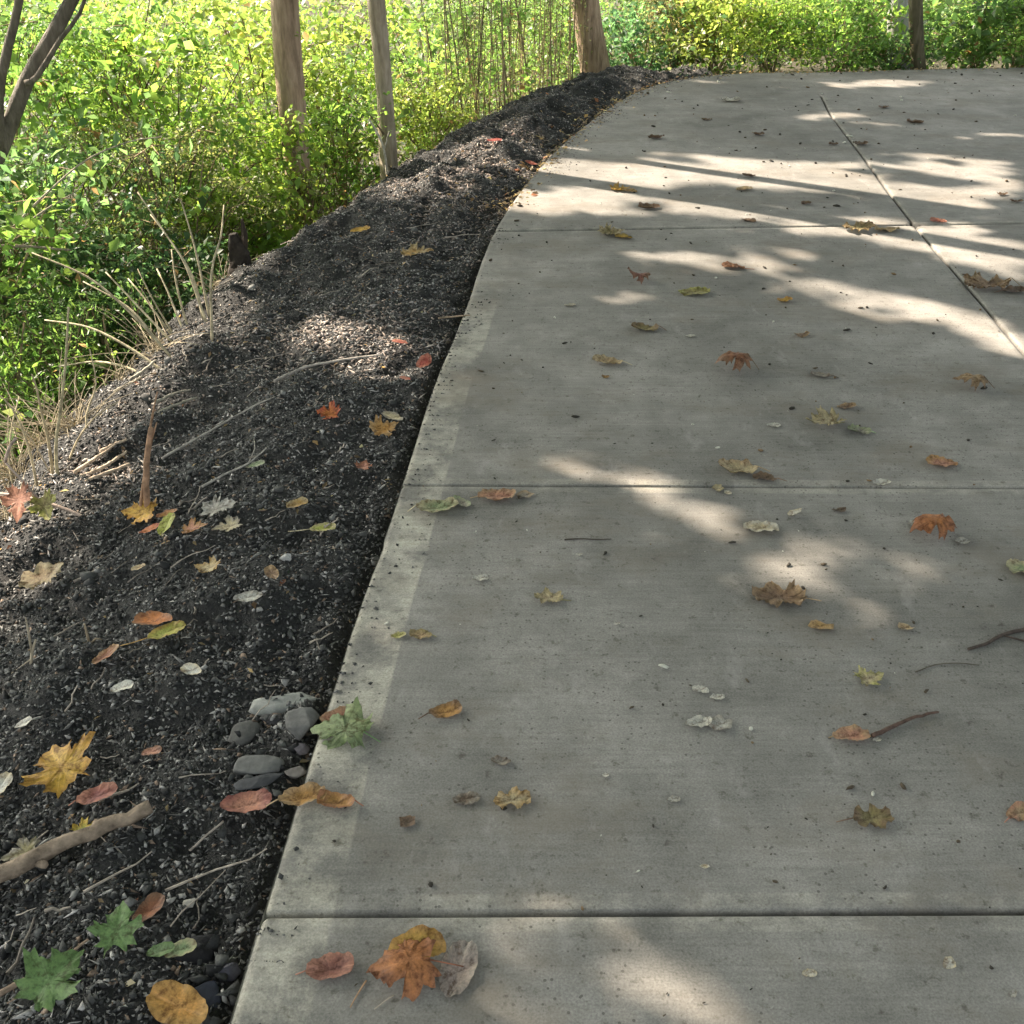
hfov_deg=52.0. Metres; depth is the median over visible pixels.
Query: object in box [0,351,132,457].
dry weed tuft
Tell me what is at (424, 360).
fallen leaf
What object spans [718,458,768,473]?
fallen leaf
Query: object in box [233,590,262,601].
fallen leaf
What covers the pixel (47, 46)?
sapling
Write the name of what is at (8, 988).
twig
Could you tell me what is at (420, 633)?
fallen leaf
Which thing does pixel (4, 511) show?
dry weed tuft
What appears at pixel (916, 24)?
tree
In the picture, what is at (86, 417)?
dry stalk
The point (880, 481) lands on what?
fallen leaf
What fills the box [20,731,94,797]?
maple leaf
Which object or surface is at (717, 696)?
fallen leaf
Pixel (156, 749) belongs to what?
fallen leaf
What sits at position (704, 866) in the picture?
leaf scrap
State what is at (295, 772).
rock
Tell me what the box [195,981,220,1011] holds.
rock
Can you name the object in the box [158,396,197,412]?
twig
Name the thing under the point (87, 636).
dry stalk
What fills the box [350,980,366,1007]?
leaf stalk
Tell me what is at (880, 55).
bush
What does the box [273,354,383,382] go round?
twig
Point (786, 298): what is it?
fallen leaf
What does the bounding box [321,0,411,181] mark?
tree
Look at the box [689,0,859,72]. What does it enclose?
bush
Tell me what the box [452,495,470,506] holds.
fallen leaf
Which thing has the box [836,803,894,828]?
fallen leaf
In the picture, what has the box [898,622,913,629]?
leaf scrap
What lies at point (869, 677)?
maple leaf
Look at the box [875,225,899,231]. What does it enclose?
fallen leaf
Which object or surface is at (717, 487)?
leaf scrap
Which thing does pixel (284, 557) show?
pebble
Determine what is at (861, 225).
fallen leaf
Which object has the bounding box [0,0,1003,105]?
undergrowth
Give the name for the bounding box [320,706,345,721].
fallen leaf
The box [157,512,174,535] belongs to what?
fallen leaf
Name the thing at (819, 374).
fallen leaf
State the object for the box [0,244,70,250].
stick
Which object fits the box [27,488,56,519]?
maple leaf
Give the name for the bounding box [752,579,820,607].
fallen leaf
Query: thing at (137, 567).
fallen leaf
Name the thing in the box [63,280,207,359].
dry weed tuft
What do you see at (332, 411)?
maple leaf
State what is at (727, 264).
fallen leaf
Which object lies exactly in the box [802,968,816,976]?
fallen leaf
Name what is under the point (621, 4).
bush
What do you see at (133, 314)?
tuft
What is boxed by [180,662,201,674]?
fallen leaf
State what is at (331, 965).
fallen leaf
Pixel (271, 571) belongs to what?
fallen leaf
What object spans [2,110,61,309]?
bush
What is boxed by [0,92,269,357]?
bush
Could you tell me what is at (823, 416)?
maple leaf
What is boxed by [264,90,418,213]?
bush
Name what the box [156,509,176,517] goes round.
fallen leaf
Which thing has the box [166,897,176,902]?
pebble
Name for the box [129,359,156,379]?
twig
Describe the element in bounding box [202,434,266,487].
twig
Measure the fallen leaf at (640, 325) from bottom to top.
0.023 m
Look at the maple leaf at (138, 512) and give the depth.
2.92 m
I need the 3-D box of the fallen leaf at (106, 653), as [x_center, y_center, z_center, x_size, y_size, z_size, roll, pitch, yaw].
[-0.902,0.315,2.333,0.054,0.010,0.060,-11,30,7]
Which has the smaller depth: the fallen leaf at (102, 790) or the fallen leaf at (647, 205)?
the fallen leaf at (102, 790)
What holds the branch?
on the bank
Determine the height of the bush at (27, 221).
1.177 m
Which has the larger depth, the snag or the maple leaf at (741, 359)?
the snag
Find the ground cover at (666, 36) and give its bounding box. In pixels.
[0,0,1023,481]
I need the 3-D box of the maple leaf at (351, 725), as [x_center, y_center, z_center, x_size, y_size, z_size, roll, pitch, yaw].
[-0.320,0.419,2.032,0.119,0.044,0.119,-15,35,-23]
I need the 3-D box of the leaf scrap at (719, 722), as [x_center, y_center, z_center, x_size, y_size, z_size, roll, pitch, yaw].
[0.409,0.416,2.069,0.049,0.010,0.043,15,35,23]
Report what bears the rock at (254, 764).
on the bank
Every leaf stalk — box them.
[189,821,223,850]
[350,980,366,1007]
[374,995,393,1009]
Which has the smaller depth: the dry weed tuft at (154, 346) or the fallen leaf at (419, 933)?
the fallen leaf at (419, 933)
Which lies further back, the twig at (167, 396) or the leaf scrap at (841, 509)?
the twig at (167, 396)
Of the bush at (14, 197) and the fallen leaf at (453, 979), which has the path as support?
the fallen leaf at (453, 979)
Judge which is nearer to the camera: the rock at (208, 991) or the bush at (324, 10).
the rock at (208, 991)
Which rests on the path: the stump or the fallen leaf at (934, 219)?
the fallen leaf at (934, 219)
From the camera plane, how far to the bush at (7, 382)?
4.38 m
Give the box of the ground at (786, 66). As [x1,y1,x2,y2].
[0,0,1022,471]
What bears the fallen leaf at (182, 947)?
on the rock at (204, 953)
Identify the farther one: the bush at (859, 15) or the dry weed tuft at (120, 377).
the bush at (859, 15)
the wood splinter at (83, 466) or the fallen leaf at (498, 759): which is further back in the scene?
the wood splinter at (83, 466)
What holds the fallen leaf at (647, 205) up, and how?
on the path
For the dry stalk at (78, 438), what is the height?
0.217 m
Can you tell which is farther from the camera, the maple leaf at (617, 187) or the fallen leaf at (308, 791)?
the maple leaf at (617, 187)
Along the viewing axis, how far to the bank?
2.77 m
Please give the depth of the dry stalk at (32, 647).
2.34 m
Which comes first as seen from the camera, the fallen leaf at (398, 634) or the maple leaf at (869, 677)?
the maple leaf at (869, 677)
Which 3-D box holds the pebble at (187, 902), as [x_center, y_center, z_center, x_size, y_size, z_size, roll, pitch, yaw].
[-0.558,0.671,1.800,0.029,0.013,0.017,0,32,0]
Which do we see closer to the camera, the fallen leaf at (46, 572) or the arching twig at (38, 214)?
the fallen leaf at (46, 572)
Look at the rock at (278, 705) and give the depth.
2.19 m
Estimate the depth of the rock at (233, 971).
1.66 m
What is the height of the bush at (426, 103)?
0.744 m
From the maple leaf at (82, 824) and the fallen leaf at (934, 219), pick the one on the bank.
the maple leaf at (82, 824)
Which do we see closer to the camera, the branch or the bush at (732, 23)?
the branch
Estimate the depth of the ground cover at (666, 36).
8.81 m
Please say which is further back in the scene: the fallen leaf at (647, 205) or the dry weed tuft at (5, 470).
the fallen leaf at (647, 205)
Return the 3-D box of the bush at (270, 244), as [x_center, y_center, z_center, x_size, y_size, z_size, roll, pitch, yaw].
[-1.619,-1.648,6.255,1.184,0.832,1.122,0,32,0]
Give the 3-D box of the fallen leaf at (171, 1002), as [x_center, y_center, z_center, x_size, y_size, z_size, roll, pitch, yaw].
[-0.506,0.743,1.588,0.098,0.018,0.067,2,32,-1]
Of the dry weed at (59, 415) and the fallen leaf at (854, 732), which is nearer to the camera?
the fallen leaf at (854, 732)
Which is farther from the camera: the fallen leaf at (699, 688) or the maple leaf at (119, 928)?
the fallen leaf at (699, 688)
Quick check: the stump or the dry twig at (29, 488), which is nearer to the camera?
the dry twig at (29, 488)
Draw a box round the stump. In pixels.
[226,218,250,277]
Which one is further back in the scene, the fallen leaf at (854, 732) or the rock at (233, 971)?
the fallen leaf at (854, 732)
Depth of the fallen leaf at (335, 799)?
1.90 m
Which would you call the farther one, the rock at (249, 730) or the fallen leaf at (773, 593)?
the fallen leaf at (773, 593)
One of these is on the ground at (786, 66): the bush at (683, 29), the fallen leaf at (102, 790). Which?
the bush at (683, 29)
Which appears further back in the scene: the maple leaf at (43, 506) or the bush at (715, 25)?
the bush at (715, 25)
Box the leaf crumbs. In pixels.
[332,71,1023,1016]
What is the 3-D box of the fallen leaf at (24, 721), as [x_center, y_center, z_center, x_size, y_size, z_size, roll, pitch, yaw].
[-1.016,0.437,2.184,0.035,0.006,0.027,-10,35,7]
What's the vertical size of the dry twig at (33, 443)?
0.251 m
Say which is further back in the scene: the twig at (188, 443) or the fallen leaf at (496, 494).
the twig at (188, 443)
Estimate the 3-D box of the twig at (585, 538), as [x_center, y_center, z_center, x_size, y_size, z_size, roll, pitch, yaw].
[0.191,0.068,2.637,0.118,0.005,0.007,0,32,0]
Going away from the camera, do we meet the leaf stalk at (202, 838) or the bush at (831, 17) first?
the leaf stalk at (202, 838)
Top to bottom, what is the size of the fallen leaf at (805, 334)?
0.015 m
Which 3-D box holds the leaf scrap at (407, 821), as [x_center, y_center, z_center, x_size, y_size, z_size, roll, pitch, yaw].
[-0.184,0.548,1.858,0.029,0.008,0.024,-8,33,-12]
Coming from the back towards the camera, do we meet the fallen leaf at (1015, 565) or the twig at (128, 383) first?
the twig at (128, 383)
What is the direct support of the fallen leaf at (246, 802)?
on the bank
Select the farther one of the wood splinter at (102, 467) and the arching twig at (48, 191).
the arching twig at (48, 191)
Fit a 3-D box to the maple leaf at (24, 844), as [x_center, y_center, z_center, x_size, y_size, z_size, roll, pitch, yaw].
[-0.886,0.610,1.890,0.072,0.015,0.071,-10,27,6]
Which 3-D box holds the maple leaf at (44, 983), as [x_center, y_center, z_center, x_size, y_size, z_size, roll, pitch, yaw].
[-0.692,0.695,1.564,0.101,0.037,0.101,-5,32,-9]
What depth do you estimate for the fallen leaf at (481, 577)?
2.50 m
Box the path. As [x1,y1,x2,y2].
[230,67,1023,1023]
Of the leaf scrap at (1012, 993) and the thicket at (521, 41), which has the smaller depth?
the leaf scrap at (1012, 993)
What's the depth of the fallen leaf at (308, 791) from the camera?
1.90 m
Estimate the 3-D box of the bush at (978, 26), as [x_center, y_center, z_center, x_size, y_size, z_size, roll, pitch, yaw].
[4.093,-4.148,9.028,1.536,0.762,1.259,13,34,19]
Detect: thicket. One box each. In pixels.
[410,0,528,138]
[495,0,591,101]
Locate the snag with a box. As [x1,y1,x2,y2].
[368,119,388,175]
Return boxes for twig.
[0,136,160,242]
[0,414,50,473]
[0,437,80,516]
[0,938,88,1003]
[9,182,83,250]
[113,376,140,391]
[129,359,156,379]
[156,389,190,403]
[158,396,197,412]
[161,390,288,459]
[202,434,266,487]
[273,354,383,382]
[438,315,469,318]
[564,538,610,539]
[871,711,938,737]
[915,663,977,672]
[967,628,1023,649]
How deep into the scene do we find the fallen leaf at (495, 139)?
6.22 m
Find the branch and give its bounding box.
[0,800,153,882]
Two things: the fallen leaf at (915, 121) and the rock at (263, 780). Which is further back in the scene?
the fallen leaf at (915, 121)
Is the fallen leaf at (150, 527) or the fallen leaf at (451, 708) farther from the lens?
the fallen leaf at (150, 527)
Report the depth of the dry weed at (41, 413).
3.13 m
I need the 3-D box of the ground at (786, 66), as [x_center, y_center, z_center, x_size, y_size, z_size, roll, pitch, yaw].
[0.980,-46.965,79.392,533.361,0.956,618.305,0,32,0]
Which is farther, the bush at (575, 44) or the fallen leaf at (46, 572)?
the bush at (575, 44)
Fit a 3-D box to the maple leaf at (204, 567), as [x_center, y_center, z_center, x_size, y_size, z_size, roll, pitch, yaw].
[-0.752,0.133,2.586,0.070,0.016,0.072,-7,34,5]
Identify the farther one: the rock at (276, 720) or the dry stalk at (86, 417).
the dry stalk at (86, 417)
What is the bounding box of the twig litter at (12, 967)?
[0,67,694,1023]
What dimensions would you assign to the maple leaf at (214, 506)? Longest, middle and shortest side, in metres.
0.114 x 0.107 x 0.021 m
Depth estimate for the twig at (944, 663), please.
2.23 m
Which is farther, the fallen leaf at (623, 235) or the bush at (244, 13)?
the bush at (244, 13)
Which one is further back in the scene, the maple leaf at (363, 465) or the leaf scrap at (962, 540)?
the maple leaf at (363, 465)
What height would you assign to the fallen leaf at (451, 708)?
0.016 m
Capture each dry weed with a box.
[31,374,53,475]
[54,307,71,474]
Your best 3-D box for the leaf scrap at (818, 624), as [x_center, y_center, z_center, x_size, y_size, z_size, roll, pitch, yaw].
[0.687,0.253,2.335,0.056,0.008,0.033,10,33,16]
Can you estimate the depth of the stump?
4.92 m
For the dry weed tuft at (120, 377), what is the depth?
4.18 m
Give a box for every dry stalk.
[0,395,37,486]
[8,397,19,483]
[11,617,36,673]
[69,402,118,459]
[83,624,102,642]
[85,349,96,428]
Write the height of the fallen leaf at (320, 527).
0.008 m
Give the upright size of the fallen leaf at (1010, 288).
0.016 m
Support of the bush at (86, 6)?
on the ground at (786, 66)
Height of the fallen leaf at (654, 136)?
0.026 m
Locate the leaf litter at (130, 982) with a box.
[0,62,1018,986]
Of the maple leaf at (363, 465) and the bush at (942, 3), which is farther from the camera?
the bush at (942, 3)
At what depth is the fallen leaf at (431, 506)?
2.77 m
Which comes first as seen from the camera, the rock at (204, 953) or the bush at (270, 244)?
the rock at (204, 953)
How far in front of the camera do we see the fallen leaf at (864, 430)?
3.14 m
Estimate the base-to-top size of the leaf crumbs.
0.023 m
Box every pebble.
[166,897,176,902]
[181,898,195,907]
[280,554,290,560]
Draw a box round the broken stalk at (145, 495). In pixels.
[139,391,157,522]
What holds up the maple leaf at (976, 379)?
on the path
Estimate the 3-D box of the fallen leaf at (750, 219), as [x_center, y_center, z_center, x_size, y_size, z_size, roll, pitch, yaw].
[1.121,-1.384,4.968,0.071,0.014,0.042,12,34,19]
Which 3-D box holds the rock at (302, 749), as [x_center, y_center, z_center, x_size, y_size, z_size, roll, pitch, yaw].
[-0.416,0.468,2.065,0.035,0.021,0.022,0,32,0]
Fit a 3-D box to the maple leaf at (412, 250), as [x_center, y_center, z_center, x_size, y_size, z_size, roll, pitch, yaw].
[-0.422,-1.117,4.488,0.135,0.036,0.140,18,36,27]
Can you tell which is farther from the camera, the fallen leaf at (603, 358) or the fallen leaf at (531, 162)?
the fallen leaf at (531, 162)
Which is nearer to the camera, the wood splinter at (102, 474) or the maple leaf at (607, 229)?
the wood splinter at (102, 474)
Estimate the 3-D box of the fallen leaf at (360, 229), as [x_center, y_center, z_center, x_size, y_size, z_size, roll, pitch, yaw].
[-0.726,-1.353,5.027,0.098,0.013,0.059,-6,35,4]
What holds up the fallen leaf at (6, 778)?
on the bank
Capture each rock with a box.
[175,934,214,964]
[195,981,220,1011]
[218,962,240,981]
[228,720,262,746]
[233,755,283,774]
[233,772,284,790]
[248,692,320,715]
[259,714,282,725]
[284,766,305,778]
[285,707,319,740]
[294,743,309,754]
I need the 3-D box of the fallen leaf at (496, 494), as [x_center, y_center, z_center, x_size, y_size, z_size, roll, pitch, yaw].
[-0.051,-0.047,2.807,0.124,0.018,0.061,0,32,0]
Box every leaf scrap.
[399,815,414,826]
[516,490,533,497]
[700,864,709,868]
[708,714,732,729]
[712,484,723,491]
[787,508,801,515]
[808,620,833,628]
[832,507,845,511]
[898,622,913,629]
[943,956,955,968]
[955,537,969,543]
[1008,989,1016,997]
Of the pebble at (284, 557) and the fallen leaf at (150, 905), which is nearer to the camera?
the fallen leaf at (150, 905)
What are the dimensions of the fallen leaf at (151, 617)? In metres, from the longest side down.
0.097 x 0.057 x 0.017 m
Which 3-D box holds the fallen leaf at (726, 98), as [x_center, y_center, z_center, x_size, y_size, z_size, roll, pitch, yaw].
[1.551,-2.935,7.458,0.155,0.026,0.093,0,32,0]
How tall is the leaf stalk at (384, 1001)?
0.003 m
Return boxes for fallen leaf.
[0,772,12,793]
[14,716,31,727]
[18,561,63,589]
[68,782,117,805]
[92,644,118,663]
[110,679,133,691]
[120,620,185,645]
[131,563,144,569]
[132,610,171,624]
[132,892,164,921]
[139,523,158,532]
[141,745,161,754]
[146,941,174,956]
[146,980,207,1023]
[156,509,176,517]
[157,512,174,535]
[164,938,196,957]
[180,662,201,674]
[220,788,271,812]
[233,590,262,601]
[246,459,264,467]
[264,565,278,578]
[266,781,326,805]
[286,497,307,507]
[288,522,335,531]
[295,951,353,979]
[317,789,363,807]
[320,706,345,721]
[350,225,369,231]
[381,411,402,420]
[388,924,445,956]
[391,339,407,343]
[391,631,405,637]
[407,497,457,512]
[409,628,436,638]
[416,353,431,367]
[418,699,461,718]
[439,940,477,997]
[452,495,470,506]
[452,791,479,804]
[471,488,515,499]
[472,574,487,580]
[487,138,501,140]
[491,755,510,764]
[493,786,530,809]
[526,160,536,164]
[534,587,570,603]
[592,354,631,364]
[615,233,632,237]
[624,188,636,191]
[631,322,666,330]
[638,202,659,207]
[647,134,663,137]
[667,795,680,801]
[678,286,709,295]
[685,715,711,726]
[692,685,708,692]
[710,693,724,699]
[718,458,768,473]
[720,96,740,100]
[722,261,748,268]
[736,186,752,189]
[742,218,755,221]
[743,520,778,531]
[752,471,785,480]
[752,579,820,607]
[767,423,779,426]
[777,296,792,301]
[795,331,809,337]
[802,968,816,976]
[810,371,838,377]
[828,724,870,740]
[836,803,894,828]
[837,402,855,408]
[842,220,875,232]
[847,424,874,433]
[853,141,867,144]
[873,478,890,484]
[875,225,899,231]
[907,119,923,122]
[926,454,957,466]
[930,217,946,221]
[963,270,1020,288]
[996,285,1023,291]
[1004,801,1023,822]
[1006,559,1023,572]
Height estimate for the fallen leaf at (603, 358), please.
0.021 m
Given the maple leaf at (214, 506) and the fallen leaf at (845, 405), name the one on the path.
the fallen leaf at (845, 405)
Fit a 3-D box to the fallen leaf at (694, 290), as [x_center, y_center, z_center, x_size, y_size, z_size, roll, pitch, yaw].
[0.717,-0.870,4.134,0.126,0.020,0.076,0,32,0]
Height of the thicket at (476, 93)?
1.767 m
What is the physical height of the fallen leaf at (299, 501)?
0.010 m
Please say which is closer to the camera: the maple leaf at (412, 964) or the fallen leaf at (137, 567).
the maple leaf at (412, 964)
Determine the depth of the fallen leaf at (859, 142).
6.32 m
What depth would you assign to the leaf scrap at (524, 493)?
2.82 m
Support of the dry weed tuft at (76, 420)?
on the bank
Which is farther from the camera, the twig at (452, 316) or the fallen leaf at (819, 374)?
the twig at (452, 316)
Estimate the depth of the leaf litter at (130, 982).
5.32 m
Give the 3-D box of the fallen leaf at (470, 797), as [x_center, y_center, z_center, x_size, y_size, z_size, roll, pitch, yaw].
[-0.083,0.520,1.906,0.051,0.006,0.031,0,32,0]
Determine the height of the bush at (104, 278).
0.722 m
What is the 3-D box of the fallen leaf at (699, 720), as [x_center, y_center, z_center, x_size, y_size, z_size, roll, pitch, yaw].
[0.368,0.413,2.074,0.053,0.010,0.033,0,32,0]
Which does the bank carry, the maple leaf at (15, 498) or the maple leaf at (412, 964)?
the maple leaf at (15, 498)
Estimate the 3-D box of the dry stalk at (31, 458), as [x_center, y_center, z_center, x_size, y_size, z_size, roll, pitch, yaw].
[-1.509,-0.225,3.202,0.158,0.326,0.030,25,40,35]
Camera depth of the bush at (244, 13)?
7.18 m
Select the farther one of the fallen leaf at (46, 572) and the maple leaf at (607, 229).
the maple leaf at (607, 229)
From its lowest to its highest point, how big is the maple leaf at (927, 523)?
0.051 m
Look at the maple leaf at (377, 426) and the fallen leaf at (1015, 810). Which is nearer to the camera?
the fallen leaf at (1015, 810)
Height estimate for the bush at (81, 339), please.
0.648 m
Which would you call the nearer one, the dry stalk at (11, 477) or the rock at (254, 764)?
the rock at (254, 764)
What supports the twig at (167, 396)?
on the bank
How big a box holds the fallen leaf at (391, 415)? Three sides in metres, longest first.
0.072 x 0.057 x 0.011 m
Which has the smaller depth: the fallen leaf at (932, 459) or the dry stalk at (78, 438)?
the fallen leaf at (932, 459)
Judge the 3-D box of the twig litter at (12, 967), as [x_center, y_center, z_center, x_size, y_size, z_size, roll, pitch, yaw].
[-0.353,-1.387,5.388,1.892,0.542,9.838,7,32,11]
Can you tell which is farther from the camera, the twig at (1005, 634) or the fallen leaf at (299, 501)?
the fallen leaf at (299, 501)
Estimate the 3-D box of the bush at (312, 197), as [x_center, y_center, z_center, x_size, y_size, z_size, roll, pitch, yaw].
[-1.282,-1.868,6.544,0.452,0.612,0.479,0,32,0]
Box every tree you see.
[233,0,348,231]
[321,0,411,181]
[571,0,609,72]
[887,0,909,69]
[908,0,925,69]
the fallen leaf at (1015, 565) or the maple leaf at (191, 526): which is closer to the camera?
the fallen leaf at (1015, 565)
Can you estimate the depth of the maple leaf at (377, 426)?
3.17 m
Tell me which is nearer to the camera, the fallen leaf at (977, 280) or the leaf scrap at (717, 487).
the leaf scrap at (717, 487)
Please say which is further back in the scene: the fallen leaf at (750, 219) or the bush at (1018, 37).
the bush at (1018, 37)
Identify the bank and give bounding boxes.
[0,65,712,1023]
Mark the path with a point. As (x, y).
(546, 695)
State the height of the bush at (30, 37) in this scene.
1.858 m
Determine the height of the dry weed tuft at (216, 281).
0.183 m
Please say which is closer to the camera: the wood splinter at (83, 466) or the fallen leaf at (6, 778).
the fallen leaf at (6, 778)
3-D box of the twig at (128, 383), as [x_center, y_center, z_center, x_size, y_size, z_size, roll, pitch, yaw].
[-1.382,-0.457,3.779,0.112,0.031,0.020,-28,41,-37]
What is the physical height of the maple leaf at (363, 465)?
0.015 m
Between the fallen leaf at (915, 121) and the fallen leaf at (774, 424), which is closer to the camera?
the fallen leaf at (774, 424)
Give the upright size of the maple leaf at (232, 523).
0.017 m
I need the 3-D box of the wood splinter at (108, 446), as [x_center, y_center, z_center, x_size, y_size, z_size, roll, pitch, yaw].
[-1.274,-0.214,3.353,0.016,0.015,0.104,18,36,26]
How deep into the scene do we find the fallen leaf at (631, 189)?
5.42 m
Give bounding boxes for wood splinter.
[73,444,115,473]
[79,451,126,476]
[85,463,129,481]
[99,439,126,452]
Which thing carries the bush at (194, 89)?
on the ground at (786, 66)
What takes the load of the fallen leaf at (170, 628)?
on the bank
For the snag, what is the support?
on the bank
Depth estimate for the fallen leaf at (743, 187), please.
5.45 m
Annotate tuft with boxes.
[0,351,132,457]
[0,365,166,444]
[0,392,108,489]
[0,462,88,520]
[32,192,224,371]
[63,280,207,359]
[90,347,137,385]
[168,250,262,291]
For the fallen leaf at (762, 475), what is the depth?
2.90 m
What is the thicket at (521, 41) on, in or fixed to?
on the bank
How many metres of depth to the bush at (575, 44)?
10.37 m
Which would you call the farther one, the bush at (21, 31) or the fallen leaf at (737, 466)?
the bush at (21, 31)
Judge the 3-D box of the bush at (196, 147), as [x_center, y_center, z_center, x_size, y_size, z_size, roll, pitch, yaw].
[-1.945,-1.605,5.733,1.635,1.267,1.589,0,32,0]
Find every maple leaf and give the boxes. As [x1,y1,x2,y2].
[0,481,31,522]
[0,834,39,861]
[13,947,83,1011]
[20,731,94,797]
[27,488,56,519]
[71,816,92,830]
[86,901,143,958]
[121,491,157,523]
[180,517,207,533]
[194,555,219,572]
[199,494,236,515]
[212,515,241,531]
[310,696,379,749]
[316,400,340,418]
[355,459,371,469]
[366,937,463,1001]
[369,415,397,436]
[400,243,432,256]
[598,223,624,234]
[609,182,629,190]
[627,267,649,283]
[715,350,758,371]
[805,405,845,425]
[854,665,883,685]
[909,513,956,539]
[952,373,994,390]
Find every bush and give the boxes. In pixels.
[0,0,169,287]
[0,0,219,200]
[0,0,283,287]
[0,0,317,198]
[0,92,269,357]
[0,151,163,430]
[0,235,68,407]
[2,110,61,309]
[9,213,228,398]
[16,90,302,312]
[19,0,352,274]
[98,0,414,216]
[140,160,316,295]
[173,0,502,199]
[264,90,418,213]
[276,160,338,233]
[321,0,572,174]
[340,72,492,165]
[396,0,635,114]
[485,0,673,92]
[543,0,710,56]
[574,0,704,76]
[617,0,725,70]
[641,0,832,52]
[644,0,794,73]
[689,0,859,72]
[730,0,926,54]
[735,0,923,71]
[834,21,946,70]
[923,0,1012,40]
[923,0,1023,68]
[945,0,1023,67]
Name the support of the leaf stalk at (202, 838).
on the bank
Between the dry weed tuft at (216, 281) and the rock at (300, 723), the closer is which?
the rock at (300, 723)
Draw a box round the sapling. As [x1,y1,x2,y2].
[0,0,85,377]
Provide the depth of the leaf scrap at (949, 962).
1.62 m
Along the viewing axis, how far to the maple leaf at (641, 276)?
4.22 m
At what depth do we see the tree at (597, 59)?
8.87 m
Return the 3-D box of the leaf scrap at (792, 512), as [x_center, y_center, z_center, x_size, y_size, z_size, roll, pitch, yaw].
[0.737,0.000,2.731,0.037,0.019,0.023,0,32,0]
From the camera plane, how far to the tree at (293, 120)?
6.25 m
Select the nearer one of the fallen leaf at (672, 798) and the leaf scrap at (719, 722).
the fallen leaf at (672, 798)
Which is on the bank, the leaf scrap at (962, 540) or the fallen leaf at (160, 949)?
the fallen leaf at (160, 949)
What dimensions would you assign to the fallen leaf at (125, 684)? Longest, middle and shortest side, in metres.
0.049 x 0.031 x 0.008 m
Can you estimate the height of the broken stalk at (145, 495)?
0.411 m
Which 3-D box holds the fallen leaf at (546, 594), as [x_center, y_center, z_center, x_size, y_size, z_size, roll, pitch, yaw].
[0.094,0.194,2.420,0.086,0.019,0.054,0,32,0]
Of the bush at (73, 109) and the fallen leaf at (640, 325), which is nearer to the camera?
the fallen leaf at (640, 325)
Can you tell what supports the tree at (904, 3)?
on the ground at (786, 66)
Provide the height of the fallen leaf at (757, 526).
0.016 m
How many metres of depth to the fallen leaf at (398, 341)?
3.74 m
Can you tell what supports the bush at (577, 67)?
on the ground at (786, 66)
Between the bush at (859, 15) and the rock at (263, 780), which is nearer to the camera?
the rock at (263, 780)
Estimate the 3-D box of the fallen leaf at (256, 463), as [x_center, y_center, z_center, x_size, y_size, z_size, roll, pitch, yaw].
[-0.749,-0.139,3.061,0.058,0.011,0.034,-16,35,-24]
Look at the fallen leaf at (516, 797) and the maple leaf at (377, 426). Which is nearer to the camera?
the fallen leaf at (516, 797)
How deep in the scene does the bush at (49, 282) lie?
4.71 m
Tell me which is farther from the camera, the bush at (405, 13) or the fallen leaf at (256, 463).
the bush at (405, 13)
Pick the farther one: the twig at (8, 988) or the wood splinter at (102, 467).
the wood splinter at (102, 467)

